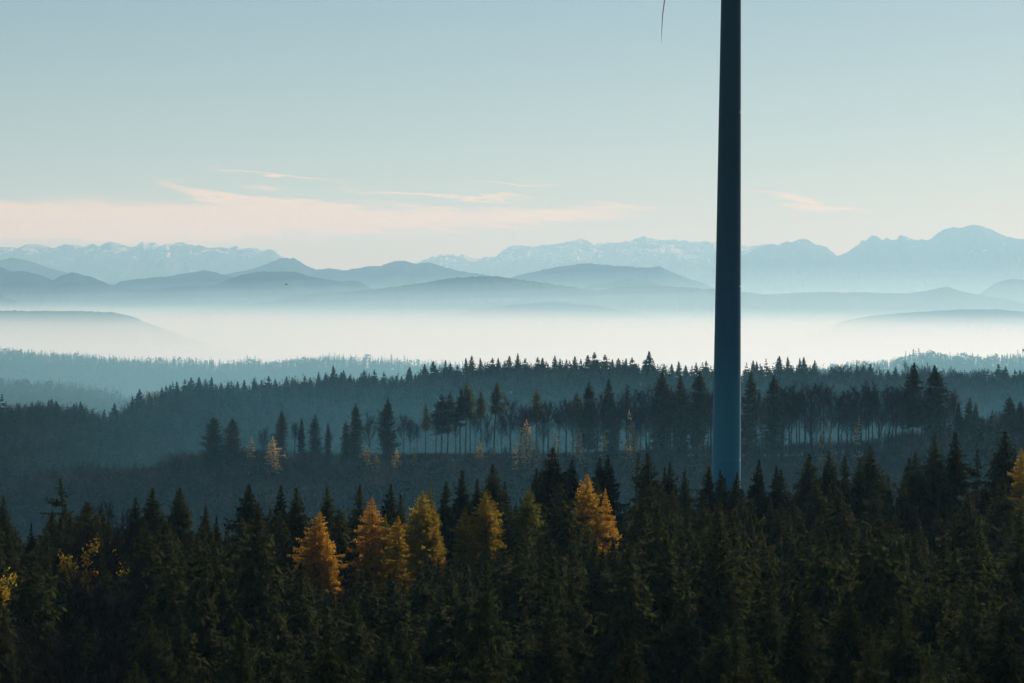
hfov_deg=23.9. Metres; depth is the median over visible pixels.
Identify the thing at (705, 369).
spruce tree
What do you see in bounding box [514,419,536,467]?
young beech
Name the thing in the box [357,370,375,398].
spruce tree
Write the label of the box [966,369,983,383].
bare tree
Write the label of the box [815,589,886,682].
spruce tree
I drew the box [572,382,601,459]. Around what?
spruce tree
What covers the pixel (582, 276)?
hill
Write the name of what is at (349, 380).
spruce tree
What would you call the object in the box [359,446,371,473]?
young beech
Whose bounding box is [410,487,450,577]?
larch tree
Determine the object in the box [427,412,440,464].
beech tree
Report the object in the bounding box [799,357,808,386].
spruce tree
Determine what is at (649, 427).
beech tree
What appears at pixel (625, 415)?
beech tree
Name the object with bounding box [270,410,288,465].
spruce tree
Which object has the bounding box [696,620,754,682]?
spruce tree
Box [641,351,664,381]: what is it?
spruce tree
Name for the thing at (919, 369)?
bare tree
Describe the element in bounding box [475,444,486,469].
young beech
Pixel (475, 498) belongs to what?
spruce tree
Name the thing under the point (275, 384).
spruce tree
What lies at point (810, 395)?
beech tree
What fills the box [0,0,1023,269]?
sky
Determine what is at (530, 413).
beech tree
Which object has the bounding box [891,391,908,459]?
beech tree
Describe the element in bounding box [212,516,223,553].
spruce tree
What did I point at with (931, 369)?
bare tree
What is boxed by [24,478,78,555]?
spruce tree
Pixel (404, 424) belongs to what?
beech tree
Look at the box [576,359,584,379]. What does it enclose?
spruce tree
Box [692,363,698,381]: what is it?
spruce tree
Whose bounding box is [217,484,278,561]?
spruce tree
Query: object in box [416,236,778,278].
mountain
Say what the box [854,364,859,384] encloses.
spruce tree
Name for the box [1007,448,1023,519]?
larch tree
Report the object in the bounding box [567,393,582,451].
pine tree
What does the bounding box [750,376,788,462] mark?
spruce tree
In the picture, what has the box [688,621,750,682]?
spruce tree
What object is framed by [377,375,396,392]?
bare tree
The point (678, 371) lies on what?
spruce tree
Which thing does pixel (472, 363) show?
spruce tree
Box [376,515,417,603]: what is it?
larch tree
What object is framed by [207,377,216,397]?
spruce tree
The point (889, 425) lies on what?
beech tree
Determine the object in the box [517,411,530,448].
beech tree
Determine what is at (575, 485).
spruce tree
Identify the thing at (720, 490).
spruce tree
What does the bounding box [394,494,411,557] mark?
spruce tree
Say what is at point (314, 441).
spruce tree
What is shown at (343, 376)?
spruce tree
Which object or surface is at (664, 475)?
spruce tree
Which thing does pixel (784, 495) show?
spruce tree
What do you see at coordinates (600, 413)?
beech tree
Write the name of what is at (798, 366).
spruce tree
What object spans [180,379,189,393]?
spruce tree
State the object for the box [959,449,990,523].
spruce tree
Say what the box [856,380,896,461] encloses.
beech tree
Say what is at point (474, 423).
beech tree
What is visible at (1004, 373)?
spruce tree
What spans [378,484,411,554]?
spruce tree
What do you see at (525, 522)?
larch tree
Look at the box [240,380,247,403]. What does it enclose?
spruce tree
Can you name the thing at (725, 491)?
spruce tree
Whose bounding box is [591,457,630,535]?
spruce tree
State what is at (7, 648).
spruce tree
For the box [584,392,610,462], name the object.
beech tree
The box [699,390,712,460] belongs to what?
beech tree
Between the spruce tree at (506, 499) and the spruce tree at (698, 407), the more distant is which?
the spruce tree at (698, 407)
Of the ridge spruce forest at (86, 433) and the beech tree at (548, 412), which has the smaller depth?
the beech tree at (548, 412)
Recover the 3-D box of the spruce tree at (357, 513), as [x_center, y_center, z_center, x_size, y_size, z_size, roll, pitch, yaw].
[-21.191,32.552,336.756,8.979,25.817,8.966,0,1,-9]
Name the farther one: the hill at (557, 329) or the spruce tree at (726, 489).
the hill at (557, 329)
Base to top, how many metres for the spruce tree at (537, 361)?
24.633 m
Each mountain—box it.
[0,241,283,284]
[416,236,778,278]
[691,225,1023,294]
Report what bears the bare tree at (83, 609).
on the ground
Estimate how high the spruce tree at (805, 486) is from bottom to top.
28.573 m
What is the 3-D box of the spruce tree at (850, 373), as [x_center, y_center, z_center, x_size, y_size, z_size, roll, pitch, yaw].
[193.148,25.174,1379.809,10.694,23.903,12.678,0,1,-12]
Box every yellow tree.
[0,567,16,623]
[53,532,99,601]
[113,549,146,596]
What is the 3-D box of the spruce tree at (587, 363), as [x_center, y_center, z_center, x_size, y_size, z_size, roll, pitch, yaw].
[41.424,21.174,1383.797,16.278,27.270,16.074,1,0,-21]
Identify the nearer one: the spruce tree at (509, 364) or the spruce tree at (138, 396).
the spruce tree at (138, 396)
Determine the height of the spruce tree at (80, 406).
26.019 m
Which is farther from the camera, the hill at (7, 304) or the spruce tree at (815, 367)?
the hill at (7, 304)
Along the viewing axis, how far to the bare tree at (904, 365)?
1380.05 m
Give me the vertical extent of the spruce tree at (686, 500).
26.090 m
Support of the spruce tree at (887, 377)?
on the ground
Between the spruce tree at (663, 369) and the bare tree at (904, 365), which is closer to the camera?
the bare tree at (904, 365)
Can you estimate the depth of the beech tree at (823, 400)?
853.50 m
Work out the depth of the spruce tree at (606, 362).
1395.08 m
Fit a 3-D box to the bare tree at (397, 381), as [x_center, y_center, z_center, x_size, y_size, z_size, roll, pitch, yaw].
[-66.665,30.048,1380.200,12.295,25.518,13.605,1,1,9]
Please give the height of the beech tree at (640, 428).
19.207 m
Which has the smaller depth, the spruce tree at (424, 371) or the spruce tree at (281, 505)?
the spruce tree at (281, 505)
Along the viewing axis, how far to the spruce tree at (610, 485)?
354.80 m
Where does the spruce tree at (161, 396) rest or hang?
on the ground
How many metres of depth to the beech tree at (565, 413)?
868.33 m
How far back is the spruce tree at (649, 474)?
345.31 m
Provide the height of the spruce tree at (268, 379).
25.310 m
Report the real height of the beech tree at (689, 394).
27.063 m
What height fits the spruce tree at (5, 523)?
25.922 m
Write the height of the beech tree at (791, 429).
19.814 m
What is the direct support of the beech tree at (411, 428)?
on the ground
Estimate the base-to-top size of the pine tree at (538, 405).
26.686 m
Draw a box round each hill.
[0,258,68,279]
[0,267,136,311]
[0,295,51,311]
[0,310,256,368]
[94,271,373,319]
[114,270,233,290]
[141,276,1023,353]
[224,258,493,288]
[381,302,701,357]
[511,263,714,288]
[584,279,663,290]
[754,309,1023,367]
[978,278,1023,303]
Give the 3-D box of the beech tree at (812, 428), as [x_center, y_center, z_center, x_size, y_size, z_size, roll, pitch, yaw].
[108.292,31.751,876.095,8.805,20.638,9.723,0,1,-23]
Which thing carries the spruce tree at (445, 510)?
on the ground
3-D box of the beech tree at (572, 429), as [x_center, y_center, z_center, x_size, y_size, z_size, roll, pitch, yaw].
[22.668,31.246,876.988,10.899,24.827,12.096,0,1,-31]
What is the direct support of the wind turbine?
on the ground
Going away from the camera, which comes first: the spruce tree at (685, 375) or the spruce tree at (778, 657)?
the spruce tree at (778, 657)
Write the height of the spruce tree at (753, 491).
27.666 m
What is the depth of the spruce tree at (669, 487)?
357.31 m
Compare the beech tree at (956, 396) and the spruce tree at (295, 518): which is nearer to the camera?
the spruce tree at (295, 518)
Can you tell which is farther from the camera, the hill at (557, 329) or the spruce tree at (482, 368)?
the hill at (557, 329)
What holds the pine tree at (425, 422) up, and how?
on the ground
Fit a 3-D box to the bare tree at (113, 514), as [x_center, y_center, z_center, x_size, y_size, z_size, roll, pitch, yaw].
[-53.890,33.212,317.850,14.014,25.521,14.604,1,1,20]
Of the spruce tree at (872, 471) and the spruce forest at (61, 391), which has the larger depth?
the spruce forest at (61, 391)
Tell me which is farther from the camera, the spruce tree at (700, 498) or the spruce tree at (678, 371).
the spruce tree at (678, 371)
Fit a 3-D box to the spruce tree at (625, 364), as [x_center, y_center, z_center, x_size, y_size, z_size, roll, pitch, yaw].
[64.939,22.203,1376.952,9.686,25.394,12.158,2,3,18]
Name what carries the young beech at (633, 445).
on the ground
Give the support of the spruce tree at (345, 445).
on the ground
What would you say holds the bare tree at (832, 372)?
on the ground
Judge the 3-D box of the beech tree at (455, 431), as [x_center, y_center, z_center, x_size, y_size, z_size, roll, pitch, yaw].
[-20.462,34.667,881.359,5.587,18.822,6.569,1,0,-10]
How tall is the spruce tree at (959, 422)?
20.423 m
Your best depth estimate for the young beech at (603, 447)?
854.65 m
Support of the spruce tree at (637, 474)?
on the ground
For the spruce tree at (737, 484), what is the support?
on the ground
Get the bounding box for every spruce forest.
[0,347,1023,418]
[0,359,1023,496]
[0,477,1023,682]
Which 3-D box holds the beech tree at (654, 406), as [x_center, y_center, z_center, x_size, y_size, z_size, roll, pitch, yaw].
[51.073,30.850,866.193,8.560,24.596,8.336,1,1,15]
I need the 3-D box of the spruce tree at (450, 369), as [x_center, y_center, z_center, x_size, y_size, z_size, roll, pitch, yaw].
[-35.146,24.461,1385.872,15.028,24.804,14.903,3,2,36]
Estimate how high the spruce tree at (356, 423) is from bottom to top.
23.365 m
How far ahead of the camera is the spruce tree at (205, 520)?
316.96 m
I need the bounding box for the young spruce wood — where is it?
[0,410,1023,546]
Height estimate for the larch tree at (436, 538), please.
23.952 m
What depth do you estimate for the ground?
4767.92 m
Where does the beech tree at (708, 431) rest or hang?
on the ground
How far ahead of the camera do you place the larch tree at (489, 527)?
316.07 m
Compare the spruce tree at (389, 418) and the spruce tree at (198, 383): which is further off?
the spruce tree at (198, 383)
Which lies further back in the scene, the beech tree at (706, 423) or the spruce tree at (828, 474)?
the beech tree at (706, 423)
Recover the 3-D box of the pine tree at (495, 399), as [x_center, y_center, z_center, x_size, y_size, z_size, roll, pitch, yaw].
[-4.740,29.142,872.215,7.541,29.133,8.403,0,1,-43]
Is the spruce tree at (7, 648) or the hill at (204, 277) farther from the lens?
the hill at (204, 277)
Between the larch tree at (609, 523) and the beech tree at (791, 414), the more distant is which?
the beech tree at (791, 414)
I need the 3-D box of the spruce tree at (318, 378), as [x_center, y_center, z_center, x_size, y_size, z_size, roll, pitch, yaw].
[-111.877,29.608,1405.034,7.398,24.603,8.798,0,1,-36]
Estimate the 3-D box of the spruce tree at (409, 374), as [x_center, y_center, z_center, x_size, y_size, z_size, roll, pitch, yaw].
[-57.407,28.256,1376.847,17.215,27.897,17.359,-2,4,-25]
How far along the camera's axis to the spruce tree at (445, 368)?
1384.34 m
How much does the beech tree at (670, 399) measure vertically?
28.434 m
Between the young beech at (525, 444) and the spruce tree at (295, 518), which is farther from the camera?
the young beech at (525, 444)
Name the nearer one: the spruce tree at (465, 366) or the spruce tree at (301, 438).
the spruce tree at (301, 438)
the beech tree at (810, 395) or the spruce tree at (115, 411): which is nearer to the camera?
the beech tree at (810, 395)
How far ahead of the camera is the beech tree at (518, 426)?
870.47 m
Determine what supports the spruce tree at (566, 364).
on the ground
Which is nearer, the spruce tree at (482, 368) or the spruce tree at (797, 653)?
the spruce tree at (797, 653)
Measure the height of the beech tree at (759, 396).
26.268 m
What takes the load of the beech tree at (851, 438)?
on the ground
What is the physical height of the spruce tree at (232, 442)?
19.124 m
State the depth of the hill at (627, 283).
23453.75 m
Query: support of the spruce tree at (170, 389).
on the ground
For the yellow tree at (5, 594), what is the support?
on the ground
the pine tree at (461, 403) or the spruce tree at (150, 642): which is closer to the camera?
the spruce tree at (150, 642)
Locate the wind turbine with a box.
[661,0,740,497]
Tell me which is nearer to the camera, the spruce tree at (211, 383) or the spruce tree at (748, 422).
the spruce tree at (748, 422)
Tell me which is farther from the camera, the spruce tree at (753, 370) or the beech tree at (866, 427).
the spruce tree at (753, 370)
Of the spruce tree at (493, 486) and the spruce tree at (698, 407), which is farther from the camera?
the spruce tree at (698, 407)
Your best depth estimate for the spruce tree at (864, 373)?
1379.28 m
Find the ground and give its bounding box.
[0,348,1023,541]
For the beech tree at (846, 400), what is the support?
on the ground
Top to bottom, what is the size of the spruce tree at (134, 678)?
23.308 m
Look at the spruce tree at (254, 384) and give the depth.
1382.03 m
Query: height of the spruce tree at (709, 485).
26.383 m
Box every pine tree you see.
[419,404,431,453]
[429,394,452,463]
[441,393,461,463]
[453,388,471,461]
[455,382,474,461]
[467,387,477,457]
[474,391,487,451]
[487,382,510,452]
[529,390,547,458]
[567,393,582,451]
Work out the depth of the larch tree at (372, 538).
312.38 m
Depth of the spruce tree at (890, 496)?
357.64 m
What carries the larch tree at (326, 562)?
on the ground
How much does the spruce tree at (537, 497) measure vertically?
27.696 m
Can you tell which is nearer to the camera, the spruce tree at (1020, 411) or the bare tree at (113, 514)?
the bare tree at (113, 514)
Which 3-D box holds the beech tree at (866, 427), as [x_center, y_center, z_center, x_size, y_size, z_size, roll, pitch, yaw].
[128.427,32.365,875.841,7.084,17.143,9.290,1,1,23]
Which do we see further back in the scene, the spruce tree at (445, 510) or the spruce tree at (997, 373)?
the spruce tree at (997, 373)
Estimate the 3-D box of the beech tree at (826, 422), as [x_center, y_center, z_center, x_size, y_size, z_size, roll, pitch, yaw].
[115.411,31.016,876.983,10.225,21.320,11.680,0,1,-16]
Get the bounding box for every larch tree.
[287,512,349,607]
[316,531,342,609]
[340,497,413,612]
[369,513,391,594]
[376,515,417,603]
[399,490,450,586]
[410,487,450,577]
[412,507,452,587]
[456,492,510,578]
[458,489,508,568]
[506,489,546,557]
[558,475,618,558]
[598,489,621,559]
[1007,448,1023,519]
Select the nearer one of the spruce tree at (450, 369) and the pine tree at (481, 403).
the pine tree at (481, 403)
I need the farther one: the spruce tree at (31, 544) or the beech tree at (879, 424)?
the beech tree at (879, 424)
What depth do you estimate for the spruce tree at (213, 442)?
862.32 m
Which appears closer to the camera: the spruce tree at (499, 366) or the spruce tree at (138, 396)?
the spruce tree at (138, 396)
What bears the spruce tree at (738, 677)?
on the ground
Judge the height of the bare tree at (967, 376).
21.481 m
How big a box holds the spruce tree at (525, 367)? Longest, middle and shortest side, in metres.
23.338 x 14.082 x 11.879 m
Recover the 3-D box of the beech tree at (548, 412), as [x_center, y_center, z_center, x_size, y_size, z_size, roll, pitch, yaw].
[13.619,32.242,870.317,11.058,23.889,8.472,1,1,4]
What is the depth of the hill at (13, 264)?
31876.12 m
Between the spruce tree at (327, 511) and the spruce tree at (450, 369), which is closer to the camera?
the spruce tree at (327, 511)
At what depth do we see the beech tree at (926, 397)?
852.37 m
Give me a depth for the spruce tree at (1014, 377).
1391.71 m
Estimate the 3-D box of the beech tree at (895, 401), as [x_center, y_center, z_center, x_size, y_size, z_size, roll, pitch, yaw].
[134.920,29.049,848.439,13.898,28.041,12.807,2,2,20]
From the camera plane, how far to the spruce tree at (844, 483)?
362.13 m
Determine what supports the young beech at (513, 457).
on the ground
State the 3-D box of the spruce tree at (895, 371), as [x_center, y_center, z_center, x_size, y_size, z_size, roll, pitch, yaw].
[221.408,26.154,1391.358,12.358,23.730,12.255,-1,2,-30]
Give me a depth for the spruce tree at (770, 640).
180.71 m
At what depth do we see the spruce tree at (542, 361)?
1392.02 m
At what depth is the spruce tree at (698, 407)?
859.12 m
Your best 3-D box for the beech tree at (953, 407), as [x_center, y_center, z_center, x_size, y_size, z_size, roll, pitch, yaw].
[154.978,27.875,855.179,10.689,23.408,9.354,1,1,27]
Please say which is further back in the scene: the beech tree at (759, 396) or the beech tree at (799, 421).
the beech tree at (799, 421)
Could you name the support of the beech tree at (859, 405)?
on the ground
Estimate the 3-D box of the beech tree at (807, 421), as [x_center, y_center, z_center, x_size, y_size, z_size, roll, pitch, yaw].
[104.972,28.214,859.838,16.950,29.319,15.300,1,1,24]
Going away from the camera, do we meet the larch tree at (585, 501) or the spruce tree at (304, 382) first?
the larch tree at (585, 501)
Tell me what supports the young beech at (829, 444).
on the ground
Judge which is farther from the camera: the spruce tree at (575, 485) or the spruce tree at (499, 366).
the spruce tree at (499, 366)
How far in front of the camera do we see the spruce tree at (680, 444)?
864.12 m
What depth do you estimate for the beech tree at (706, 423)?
867.08 m
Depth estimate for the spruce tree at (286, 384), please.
1396.85 m
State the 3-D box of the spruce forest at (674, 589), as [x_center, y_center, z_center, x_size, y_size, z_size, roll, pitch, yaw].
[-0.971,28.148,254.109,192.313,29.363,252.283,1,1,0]
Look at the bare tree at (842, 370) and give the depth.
1380.07 m
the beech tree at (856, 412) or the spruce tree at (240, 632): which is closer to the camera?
the spruce tree at (240, 632)
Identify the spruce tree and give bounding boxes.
[0,496,35,572]
[0,623,20,682]
[21,523,35,569]
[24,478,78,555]
[77,401,84,418]
[107,403,118,421]
[122,495,142,573]
[123,662,149,682]
[124,487,165,563]
[126,615,184,682]
[129,389,145,408]
[144,393,152,409]
[158,387,166,402]
[160,488,195,560]
[161,490,186,542]
[165,385,175,405]
[173,382,182,398]
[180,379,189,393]
[181,378,197,401]
[188,452,194,468]
[188,506,220,554]
[195,377,203,396]
[198,417,231,470]
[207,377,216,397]
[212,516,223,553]
[214,618,265,682]
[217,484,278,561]
[219,418,246,469]
[225,383,231,396]
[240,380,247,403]
[247,379,260,410]
[254,379,264,409]
[263,376,272,394]
[265,485,294,562]
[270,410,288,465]
[271,380,278,398]
[279,488,313,575]
[282,377,289,391]
[289,377,294,408]
[296,376,307,389]
[297,418,306,463]
[306,414,324,461]
[307,377,316,402]
[310,488,353,567]
[316,372,319,399]
[323,424,332,457]
[326,366,338,388]
[338,422,353,459]
[340,370,346,388]
[346,485,370,560]
[347,376,355,391]
[348,404,368,456]
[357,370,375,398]
[370,369,377,403]
[374,398,401,466]
[377,372,387,389]
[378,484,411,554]
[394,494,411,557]
[399,367,421,397]
[417,364,428,402]
[429,361,440,388]
[435,360,453,393]
[435,481,458,572]
[439,471,482,577]
[439,560,520,682]
[443,363,455,389]
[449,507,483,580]
[454,365,460,385]
[461,358,471,384]
[468,356,475,374]
[469,479,481,515]
[476,358,485,382]
[477,463,515,551]
[485,358,501,381]
[496,358,502,382]
[500,482,521,550]
[505,356,514,379]
[511,353,521,369]
[514,467,552,547]
[518,447,582,534]
[521,359,528,397]
[531,357,544,391]
[539,358,547,386]
[546,460,582,538]
[549,355,561,380]
[564,359,570,381]
[569,356,577,370]
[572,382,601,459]
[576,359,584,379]
[581,355,595,384]
[589,352,607,381]
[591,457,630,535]
[598,355,613,372]
[600,378,622,457]
[602,455,630,539]
[612,358,623,374]
[616,453,644,528]
[617,450,669,538]
[619,358,632,386]
[628,358,645,381]
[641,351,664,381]
[647,371,677,460]
[657,463,678,505]
[659,467,666,513]
[660,364,667,379]
[668,364,677,386]
[669,375,690,455]
[672,470,698,523]
[675,362,682,383]
[676,365,692,385]
[678,371,712,457]
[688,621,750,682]
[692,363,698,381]
[692,466,715,517]
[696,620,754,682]
[697,467,716,524]
[698,361,710,383]
[710,470,728,518]
[710,475,727,519]
[720,643,753,682]
[722,477,729,509]
[723,480,746,518]
[726,580,785,682]
[728,472,747,504]
[729,640,779,682]
[741,373,761,462]
[743,459,770,520]
[749,361,758,386]
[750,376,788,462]
[750,472,769,531]
[760,466,800,538]
[761,616,811,682]
[767,589,828,682]
[769,356,784,381]
[777,469,790,510]
[780,357,792,384]
[784,454,822,526]
[795,358,800,374]
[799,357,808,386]
[811,360,820,377]
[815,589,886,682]
[818,451,849,505]
[837,455,856,511]
[845,458,869,526]
[846,444,895,523]
[847,365,855,384]
[850,622,888,682]
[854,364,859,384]
[855,597,960,682]
[857,365,869,397]
[880,474,895,519]
[883,369,890,390]
[889,367,897,384]
[891,452,939,538]
[894,458,927,542]
[900,363,926,459]
[913,435,978,542]
[914,365,953,445]
[930,432,988,523]
[951,402,964,446]
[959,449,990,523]
[962,399,972,446]
[969,403,980,446]
[974,431,1023,521]
[993,363,1002,385]
[996,366,1010,394]
[996,397,1020,437]
[1009,370,1017,385]
[1013,401,1023,441]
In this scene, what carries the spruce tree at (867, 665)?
on the ground
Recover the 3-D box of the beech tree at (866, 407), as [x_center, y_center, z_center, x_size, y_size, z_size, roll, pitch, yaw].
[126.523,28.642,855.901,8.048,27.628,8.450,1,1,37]
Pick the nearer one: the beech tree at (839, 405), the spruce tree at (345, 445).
the beech tree at (839, 405)
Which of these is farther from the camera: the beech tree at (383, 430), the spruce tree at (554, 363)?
the spruce tree at (554, 363)
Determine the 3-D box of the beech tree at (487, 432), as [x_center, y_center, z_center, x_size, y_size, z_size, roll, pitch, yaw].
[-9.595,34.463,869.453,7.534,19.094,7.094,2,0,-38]
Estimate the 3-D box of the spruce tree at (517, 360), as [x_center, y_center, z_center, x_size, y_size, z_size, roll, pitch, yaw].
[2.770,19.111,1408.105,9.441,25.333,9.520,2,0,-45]
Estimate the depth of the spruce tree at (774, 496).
349.05 m
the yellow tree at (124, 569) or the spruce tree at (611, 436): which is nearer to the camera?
the yellow tree at (124, 569)
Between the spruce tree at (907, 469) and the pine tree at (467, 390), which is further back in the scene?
the pine tree at (467, 390)
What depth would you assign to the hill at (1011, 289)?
25830.15 m
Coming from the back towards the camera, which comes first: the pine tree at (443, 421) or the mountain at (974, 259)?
the mountain at (974, 259)
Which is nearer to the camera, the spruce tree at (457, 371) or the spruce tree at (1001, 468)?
the spruce tree at (1001, 468)
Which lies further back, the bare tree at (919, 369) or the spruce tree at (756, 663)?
the bare tree at (919, 369)
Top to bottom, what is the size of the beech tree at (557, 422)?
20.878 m
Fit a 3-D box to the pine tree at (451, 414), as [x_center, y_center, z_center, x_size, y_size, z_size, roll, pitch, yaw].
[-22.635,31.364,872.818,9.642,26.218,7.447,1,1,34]
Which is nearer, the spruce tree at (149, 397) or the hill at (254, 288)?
the spruce tree at (149, 397)
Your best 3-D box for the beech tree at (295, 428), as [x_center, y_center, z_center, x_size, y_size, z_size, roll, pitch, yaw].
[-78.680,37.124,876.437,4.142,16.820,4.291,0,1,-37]
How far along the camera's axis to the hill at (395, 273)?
30819.11 m
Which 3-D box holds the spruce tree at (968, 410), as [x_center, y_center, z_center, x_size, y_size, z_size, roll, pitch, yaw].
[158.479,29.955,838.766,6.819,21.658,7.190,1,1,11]
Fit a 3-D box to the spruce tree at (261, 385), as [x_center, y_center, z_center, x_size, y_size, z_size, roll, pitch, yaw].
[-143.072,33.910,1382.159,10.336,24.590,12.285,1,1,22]
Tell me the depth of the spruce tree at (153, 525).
313.90 m
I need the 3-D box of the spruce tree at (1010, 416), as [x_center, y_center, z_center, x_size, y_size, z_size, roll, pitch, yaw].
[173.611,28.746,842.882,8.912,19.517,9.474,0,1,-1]
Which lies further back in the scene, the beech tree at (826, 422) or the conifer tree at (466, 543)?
the beech tree at (826, 422)
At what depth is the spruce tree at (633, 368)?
1385.95 m
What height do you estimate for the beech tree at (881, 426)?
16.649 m
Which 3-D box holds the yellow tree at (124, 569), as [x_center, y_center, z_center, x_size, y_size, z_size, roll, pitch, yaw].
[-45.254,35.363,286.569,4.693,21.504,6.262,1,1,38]
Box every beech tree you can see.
[258,427,271,462]
[289,422,299,462]
[363,413,377,452]
[375,409,391,465]
[394,414,412,454]
[405,419,415,463]
[412,423,421,465]
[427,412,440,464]
[452,419,461,461]
[469,414,481,453]
[478,413,494,453]
[491,396,520,451]
[495,415,509,451]
[506,403,533,459]
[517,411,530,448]
[521,405,538,451]
[535,401,555,457]
[537,399,559,458]
[552,407,564,459]
[555,399,575,453]
[562,393,582,457]
[570,399,598,462]
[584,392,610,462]
[594,392,607,459]
[611,384,640,451]
[614,400,627,458]
[622,391,649,448]
[631,407,652,448]
[633,383,656,452]
[642,409,652,447]
[644,394,660,458]
[651,385,685,455]
[674,387,694,457]
[691,388,712,456]
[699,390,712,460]
[704,409,712,449]
[745,390,766,460]
[763,386,799,461]
[774,380,808,460]
[784,406,795,457]
[785,381,821,455]
[787,390,806,460]
[792,392,811,456]
[793,383,835,461]
[800,412,817,453]
[810,381,834,462]
[812,410,822,449]
[819,401,840,442]
[824,391,853,459]
[831,387,862,459]
[837,407,847,454]
[840,405,862,451]
[843,389,869,461]
[845,381,876,457]
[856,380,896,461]
[859,385,876,451]
[859,411,873,440]
[871,386,904,458]
[875,408,884,447]
[878,389,901,452]
[882,387,914,462]
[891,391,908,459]
[918,390,932,453]
[920,383,957,455]
[940,389,962,435]
[944,392,964,427]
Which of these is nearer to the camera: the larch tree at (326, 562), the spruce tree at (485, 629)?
the spruce tree at (485, 629)
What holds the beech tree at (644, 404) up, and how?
on the ground
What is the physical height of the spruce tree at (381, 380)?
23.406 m
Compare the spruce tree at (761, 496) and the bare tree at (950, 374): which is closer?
the spruce tree at (761, 496)
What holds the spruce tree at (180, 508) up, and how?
on the ground
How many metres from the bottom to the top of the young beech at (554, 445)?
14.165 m
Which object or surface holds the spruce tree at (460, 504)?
on the ground
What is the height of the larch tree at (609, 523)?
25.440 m
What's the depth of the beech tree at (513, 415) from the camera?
878.50 m
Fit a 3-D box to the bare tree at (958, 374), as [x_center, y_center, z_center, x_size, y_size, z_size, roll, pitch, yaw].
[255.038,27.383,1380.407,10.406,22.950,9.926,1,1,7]
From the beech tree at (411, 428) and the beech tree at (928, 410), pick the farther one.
the beech tree at (411, 428)
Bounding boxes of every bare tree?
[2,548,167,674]
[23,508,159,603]
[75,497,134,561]
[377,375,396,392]
[387,372,402,397]
[824,366,840,380]
[832,362,849,380]
[894,360,913,382]
[907,365,927,381]
[921,363,943,386]
[941,366,956,382]
[951,371,964,381]
[961,372,971,385]
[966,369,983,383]
[977,368,991,382]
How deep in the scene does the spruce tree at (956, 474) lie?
352.46 m
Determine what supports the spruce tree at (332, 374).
on the ground
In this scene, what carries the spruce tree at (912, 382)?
on the ground
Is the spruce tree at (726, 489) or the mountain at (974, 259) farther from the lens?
the mountain at (974, 259)
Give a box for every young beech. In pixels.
[243,438,257,473]
[263,437,283,476]
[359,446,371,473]
[391,448,402,473]
[410,449,417,466]
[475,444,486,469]
[511,445,516,469]
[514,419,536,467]
[530,440,540,467]
[552,429,559,457]
[567,427,587,466]
[600,432,608,466]
[623,409,637,464]
[627,424,642,466]
[815,422,826,467]
[825,427,835,460]
[853,416,862,466]
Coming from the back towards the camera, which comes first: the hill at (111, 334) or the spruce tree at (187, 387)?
the hill at (111, 334)
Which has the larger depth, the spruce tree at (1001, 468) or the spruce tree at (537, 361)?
the spruce tree at (537, 361)
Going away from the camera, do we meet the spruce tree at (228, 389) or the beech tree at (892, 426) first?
the beech tree at (892, 426)
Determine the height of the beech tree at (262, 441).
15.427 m
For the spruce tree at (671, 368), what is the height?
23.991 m
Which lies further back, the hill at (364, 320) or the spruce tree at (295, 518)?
the hill at (364, 320)
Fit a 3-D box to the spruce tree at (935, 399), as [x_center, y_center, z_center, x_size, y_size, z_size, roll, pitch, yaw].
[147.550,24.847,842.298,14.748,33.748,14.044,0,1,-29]
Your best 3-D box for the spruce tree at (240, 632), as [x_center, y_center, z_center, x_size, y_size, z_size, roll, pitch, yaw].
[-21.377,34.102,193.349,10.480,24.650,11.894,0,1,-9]
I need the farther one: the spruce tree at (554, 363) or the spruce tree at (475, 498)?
the spruce tree at (554, 363)
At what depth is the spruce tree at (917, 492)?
346.76 m
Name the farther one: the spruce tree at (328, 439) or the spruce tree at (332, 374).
the spruce tree at (332, 374)
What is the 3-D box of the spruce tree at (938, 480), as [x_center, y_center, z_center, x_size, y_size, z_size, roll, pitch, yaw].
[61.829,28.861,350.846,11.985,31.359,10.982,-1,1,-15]
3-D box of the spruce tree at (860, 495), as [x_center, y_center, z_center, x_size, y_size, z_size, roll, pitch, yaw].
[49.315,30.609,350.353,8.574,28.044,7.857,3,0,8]
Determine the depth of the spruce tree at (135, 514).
320.24 m
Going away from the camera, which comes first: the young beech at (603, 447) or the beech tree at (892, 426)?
the young beech at (603, 447)
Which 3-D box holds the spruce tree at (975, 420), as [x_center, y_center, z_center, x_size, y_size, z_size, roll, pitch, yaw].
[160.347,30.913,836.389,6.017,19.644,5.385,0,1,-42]
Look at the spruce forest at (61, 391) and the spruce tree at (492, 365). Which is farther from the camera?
the spruce forest at (61, 391)
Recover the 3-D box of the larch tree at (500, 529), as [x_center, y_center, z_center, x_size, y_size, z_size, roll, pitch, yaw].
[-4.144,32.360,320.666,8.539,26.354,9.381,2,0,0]
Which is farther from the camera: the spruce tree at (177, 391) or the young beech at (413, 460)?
the spruce tree at (177, 391)
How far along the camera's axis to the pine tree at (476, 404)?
878.56 m
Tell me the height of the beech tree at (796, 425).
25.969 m

